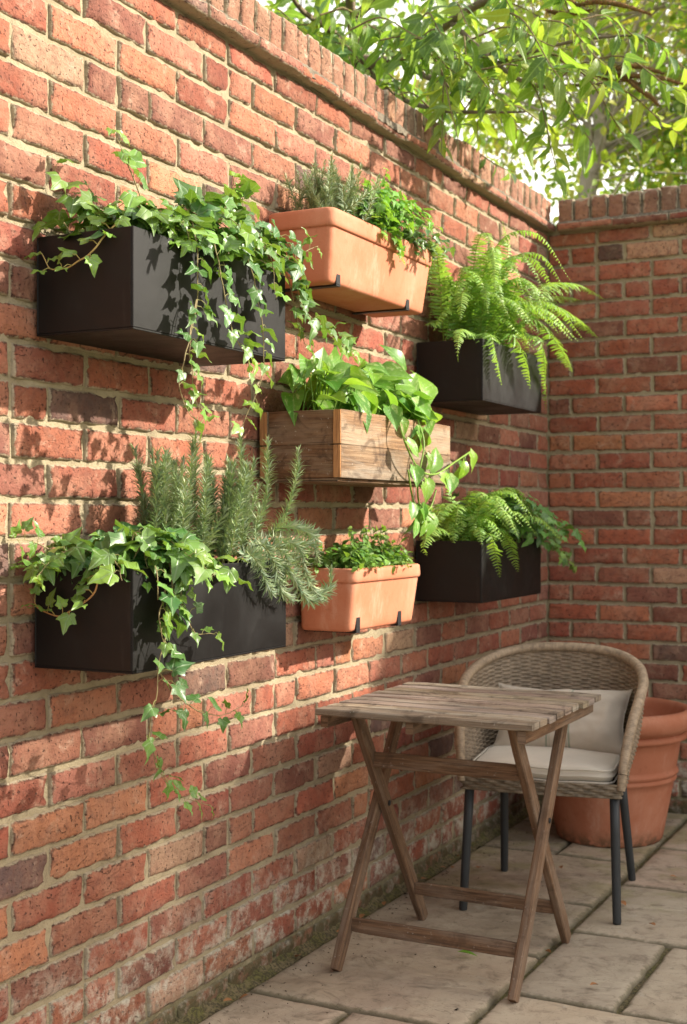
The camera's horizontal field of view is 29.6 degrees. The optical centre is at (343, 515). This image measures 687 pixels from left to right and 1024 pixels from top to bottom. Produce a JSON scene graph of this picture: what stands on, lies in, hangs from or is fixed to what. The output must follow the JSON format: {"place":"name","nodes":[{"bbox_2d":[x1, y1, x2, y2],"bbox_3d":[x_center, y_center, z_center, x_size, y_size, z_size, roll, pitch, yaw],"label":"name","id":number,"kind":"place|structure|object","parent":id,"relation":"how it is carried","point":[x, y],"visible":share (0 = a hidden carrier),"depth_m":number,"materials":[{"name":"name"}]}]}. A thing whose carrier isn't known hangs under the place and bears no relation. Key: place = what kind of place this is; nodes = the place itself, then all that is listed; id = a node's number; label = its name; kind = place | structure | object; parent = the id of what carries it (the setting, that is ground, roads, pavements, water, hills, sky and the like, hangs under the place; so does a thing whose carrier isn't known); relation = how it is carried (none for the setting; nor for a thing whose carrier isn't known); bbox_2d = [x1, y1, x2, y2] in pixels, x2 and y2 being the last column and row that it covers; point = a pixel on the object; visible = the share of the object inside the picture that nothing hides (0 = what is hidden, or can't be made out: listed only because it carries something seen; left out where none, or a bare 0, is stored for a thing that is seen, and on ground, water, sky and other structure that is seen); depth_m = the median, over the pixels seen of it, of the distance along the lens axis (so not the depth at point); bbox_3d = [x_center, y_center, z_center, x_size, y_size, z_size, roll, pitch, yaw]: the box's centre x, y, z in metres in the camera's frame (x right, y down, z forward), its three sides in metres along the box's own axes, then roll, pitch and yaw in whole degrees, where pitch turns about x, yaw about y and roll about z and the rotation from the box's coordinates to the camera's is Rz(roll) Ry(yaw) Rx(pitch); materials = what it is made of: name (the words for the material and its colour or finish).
{"place":"outdoors","nodes":[
{"label":"outdoors","id":0,"kind":"place"},
{"bbox_2d":[199,813,686,1023],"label":"stone paving","id":1,"kind":"structure","parent":0,"point":[615,963],"depth_m":3.30,"materials":[{"name":"stone"}]},
{"bbox_2d":[165,799,542,1023],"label":"moss","id":2,"kind":"object","parent":1,"relation":"on","point":[206,1010],"visible":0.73,"depth_m":3.40,"materials":[{"name":"green plant"}]},
{"bbox_2d":[194,818,685,1023],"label":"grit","id":3,"kind":"object","parent":1,"relation":"on","point":[357,944],"visible":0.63,"depth_m":3.35,"materials":[{"name":"soil"}]},
{"bbox_2d":[225,820,686,1023],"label":"paving joints","id":4,"kind":"object","parent":1,"relation":"on","point":[625,1003],"visible":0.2,"depth_m":3.33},
{"bbox_2d":[315,682,600,1002],"bbox_3d":[0.306,0.803,3.317,0.563,0.667,0.573,0,0,27],"label":"folding table","id":5,"kind":"object","parent":1,"relation":"on","point":[522,717],"visible":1,"depth_m":3.25,"materials":[{"name":"brown wood"}]},
{"bbox_2d":[458,950,476,955],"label":"fallen leaf","id":6,"kind":"object","parent":1,"relation":"on","point":[466,951],"visible":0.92,"depth_m":3.33,"materials":[{"name":"green plant"}]},
{"bbox_2d":[455,642,648,924],"bbox_3d":[0.630,0.767,3.881,0.565,0.732,0.564,0,0,27],"label":"wicker chair","id":7,"kind":"object","parent":1,"relation":"on","point":[559,665],"visible":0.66,"depth_m":4.01,"materials":[{"name":"brown wicker"}]},
{"bbox_2d":[473,744,619,783],"bbox_3d":[0.617,0.723,3.856,0.408,0.063,0.426,0,0,18],"label":"seat cushion","id":8,"kind":"object","parent":7,"relation":"on","point":[585,766],"visible":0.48,"depth_m":3.70,"materials":[{"name":"beige fabric"}]},
{"bbox_2d":[493,682,632,755],"bbox_3d":[0.664,0.624,3.961,0.416,0.204,0.170,0,0,19],"label":"throw pillow","id":9,"kind":"object","parent":8,"relation":"on","point":[599,728],"visible":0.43,"depth_m":3.88,"materials":[{"name":"fabric"}]},
{"bbox_2d":[553,697,686,847],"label":"terracotta pot","id":10,"kind":"object","parent":1,"relation":"on","point":[654,769],"visible":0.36,"depth_m":4.42,"materials":[{"name":"ceramic"}]},
{"bbox_2d":[257,0,686,224],"label":"sky","id":11,"kind":"structure","parent":0,"point":[539,185],"materials":[{"name":"white"}]},
{"label":"ground","id":12,"kind":"structure","parent":0,"visible":0},
{"bbox_2d":[0,0,554,1023],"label":"brick wall","id":13,"kind":"structure","parent":12,"relation":"on","point":[130,892],"depth_m":2.96,"materials":[{"name":"red brick"}]},
{"bbox_2d":[35,559,285,673],"bbox_3d":[-0.354,0.191,2.647,0.228,0.190,0.559,0,0,27],"label":"planter box","id":14,"kind":"object","parent":13,"relation":"attached to","point":[114,629],"visible":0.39,"depth_m":2.43,"materials":[{"name":"black metal"}]},
{"bbox_2d":[8,517,252,819],"bbox_3d":[-0.367,0.319,2.513,0.408,0.636,0.550,0,0,27],"label":"ivy plant","id":15,"kind":"object","parent":14,"relation":"in","point":[183,554],"visible":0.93,"depth_m":2.40,"materials":[{"name":"green plant"}]},
{"bbox_2d":[128,416,337,609],"bbox_3d":[-0.237,-0.002,2.792,0.289,0.426,0.590,0,0,27],"label":"rosemary plant","id":16,"kind":"object","parent":14,"relation":"in","point":[218,528],"visible":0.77,"depth_m":2.75,"materials":[{"name":"green plant"}]},
{"bbox_2d":[37,226,284,366],"bbox_3d":[-0.354,-0.432,2.652,0.224,0.187,0.557,0,0,27],"label":"planter box","id":17,"kind":"object","parent":13,"relation":"attached to","point":[136,295],"visible":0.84,"depth_m":2.44,"materials":[{"name":"black metal"}]},
{"bbox_2d":[24,127,359,440],"bbox_3d":[-0.239,-0.453,2.783,0.341,0.626,1.042,0,0,27],"label":"ivy plant","id":18,"kind":"object","parent":17,"relation":"in","point":[197,222],"visible":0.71,"depth_m":2.55,"materials":[{"name":"green plant"}]},
{"bbox_2d":[285,274,339,291],"bbox_3d":[-0.086,-0.585,3.235,0.166,0.040,0.022,0,0,27],"label":"shelf bracket","id":19,"kind":"object","parent":13,"relation":"attached to","point":[337,283],"visible":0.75,"depth_m":3.21,"materials":[{"name":"black metal"}]},
{"bbox_2d":[304,617,359,632],"bbox_3d":[-0.030,0.279,3.361,0.152,0.040,0.022,0,0,27],"label":"shelf bracket","id":20,"kind":"object","parent":13,"relation":"attached to","point":[357,627],"visible":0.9,"depth_m":3.33,"materials":[{"name":"black metal"}]},
{"bbox_2d":[269,207,430,317],"bbox_3d":[0.031,-0.658,3.448,0.189,0.179,0.618,0,0,27],"label":"terracotta planter","id":21,"kind":"object","parent":13,"relation":"attached to","point":[360,257],"visible":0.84,"depth_m":3.31,"materials":[{"name":"ceramic"}]},
{"bbox_2d":[283,152,381,225],"bbox_3d":[-0.003,-0.814,3.333,0.325,0.182,0.299,0,0,-22],"label":"rosemary plant","id":22,"kind":"object","parent":21,"relation":"in","point":[329,193],"visible":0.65,"depth_m":3.27,"materials":[{"name":"green plant"}]},
{"bbox_2d":[347,168,442,267],"bbox_3d":[0.056,-0.813,3.491,0.326,0.310,0.343,0,0,42],"label":"leafy herb","id":23,"kind":"object","parent":21,"relation":"in","point":[388,216],"visible":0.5,"depth_m":3.42,"materials":[{"name":"green plant"}]},
{"bbox_2d":[403,223,454,266],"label":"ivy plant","id":24,"kind":"object","parent":21,"relation":"in","point":[422,243],"visible":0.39,"depth_m":3.57,"materials":[{"name":"green plant"}]},
{"bbox_2d":[260,409,449,486],"bbox_3d":[0.049,-0.169,3.439,0.225,0.173,0.682,0,0,27],"label":"wooden planter","id":25,"kind":"object","parent":13,"relation":"attached to","point":[340,447],"visible":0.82,"depth_m":3.17,"materials":[{"name":"brown wood"}]},
{"bbox_2d":[278,344,477,538],"bbox_3d":[0.072,-0.204,3.484,0.374,0.540,0.869,0,0,27],"label":"pothos plant","id":26,"kind":"object","parent":25,"relation":"in","point":[392,393],"visible":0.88,"depth_m":3.36,"materials":[{"name":"green plant"}]},
{"bbox_2d":[298,563,419,631],"bbox_3d":[0.048,0.214,3.498,0.173,0.162,0.429,0,0,27],"label":"terracotta planter","id":27,"kind":"object","parent":13,"relation":"attached to","point":[371,597],"visible":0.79,"depth_m":3.35,"materials":[{"name":"ceramic"}]},
{"bbox_2d":[299,524,415,574],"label":"creeping plant","id":28,"kind":"object","parent":27,"relation":"in","point":[360,555],"visible":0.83,"depth_m":3.40,"materials":[{"name":"green plant"}]},
{"bbox_2d":[352,299,408,314],"bbox_3d":[0.102,-0.585,3.604,0.166,0.040,0.022,0,0,27],"label":"shelf bracket","id":29,"kind":"object","parent":13,"relation":"attached to","point":[406,308],"visible":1,"depth_m":3.59,"materials":[{"name":"black metal"}]},
{"bbox_2d":[389,611,400,625],"bbox_3d":[0.086,0.279,3.587,0.152,0.040,0.022,0,0,27],"label":"shelf bracket","id":30,"kind":"object","parent":13,"relation":"attached to","point":[398,619],"visible":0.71,"depth_m":3.55,"materials":[{"name":"black metal"}]},
{"bbox_2d":[416,338,540,414],"bbox_3d":[0.450,-0.444,4.228,0.220,0.188,0.553,0,0,27],"label":"planter box","id":31,"kind":"object","parent":13,"relation":"attached to","point":[467,379],"visible":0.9,"depth_m":4.01,"materials":[{"name":"black metal"}]},
{"bbox_2d":[425,222,603,403],"bbox_3d":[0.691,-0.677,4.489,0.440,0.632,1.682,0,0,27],"label":"fern plant","id":32,"kind":"object","parent":31,"relation":"in","point":[482,305],"visible":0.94,"depth_m":4.08,"materials":[{"name":"green plant"}]},
{"bbox_2d":[416,538,540,602],"bbox_3d":[0.448,0.170,4.227,0.218,0.188,0.558,0,0,27],"label":"planter box","id":33,"kind":"object","parent":13,"relation":"attached to","point":[459,571],"visible":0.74,"depth_m":4.00,"materials":[{"name":"black metal"}]},
{"bbox_2d":[420,487,561,576],"bbox_3d":[0.438,0.030,4.037,0.396,0.322,0.603,0,0,27],"label":"fern plant","id":34,"kind":"object","parent":33,"relation":"in","point":[462,522],"visible":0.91,"depth_m":4.03,"materials":[{"name":"green plant"}]},
{"bbox_2d":[450,489,586,572],"bbox_3d":[0.645,0.063,4.484,0.444,0.308,0.859,0,0,27],"label":"ivy plant","id":35,"kind":"object","parent":33,"relation":"in","point":[541,534],"visible":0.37,"depth_m":4.25,"materials":[{"name":"green plant"}]},
{"bbox_2d":[266,0,553,221],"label":"garden tree","id":36,"kind":"object","parent":12,"relation":"on","point":[310,10],"visible":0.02,"depth_m":10.10,"materials":[{"name":"green plant"}]},
{"bbox_2d":[265,0,686,200],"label":"overhanging tree","id":37,"kind":"object","parent":12,"relation":"on","point":[427,41],"visible":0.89,"depth_m":4.11,"materials":[{"name":"green plant"}]},
{"bbox_2d":[366,0,685,222],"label":"garden tree","id":38,"kind":"object","parent":12,"relation":"on","point":[658,39],"visible":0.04,"depth_m":13.68,"materials":[{"name":"green plant"}]},
{"bbox_2d":[391,0,686,223],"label":"garden tree","id":39,"kind":"object","parent":12,"relation":"on","point":[592,178],"visible":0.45,"depth_m":7.75,"materials":[{"name":"green plant"}]},
{"bbox_2d":[494,38,686,225],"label":"garden tree","id":40,"kind":"object","parent":12,"relation":"on","point":[680,155],"visible":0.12,"depth_m":8.00,"materials":[{"name":"green plant"}]},
{"bbox_2d":[546,184,686,813],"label":"brick wall","id":41,"kind":"structure","parent":12,"relation":"on","point":[616,473],"depth_m":5.08,"materials":[{"name":"red brick"}]}
]}

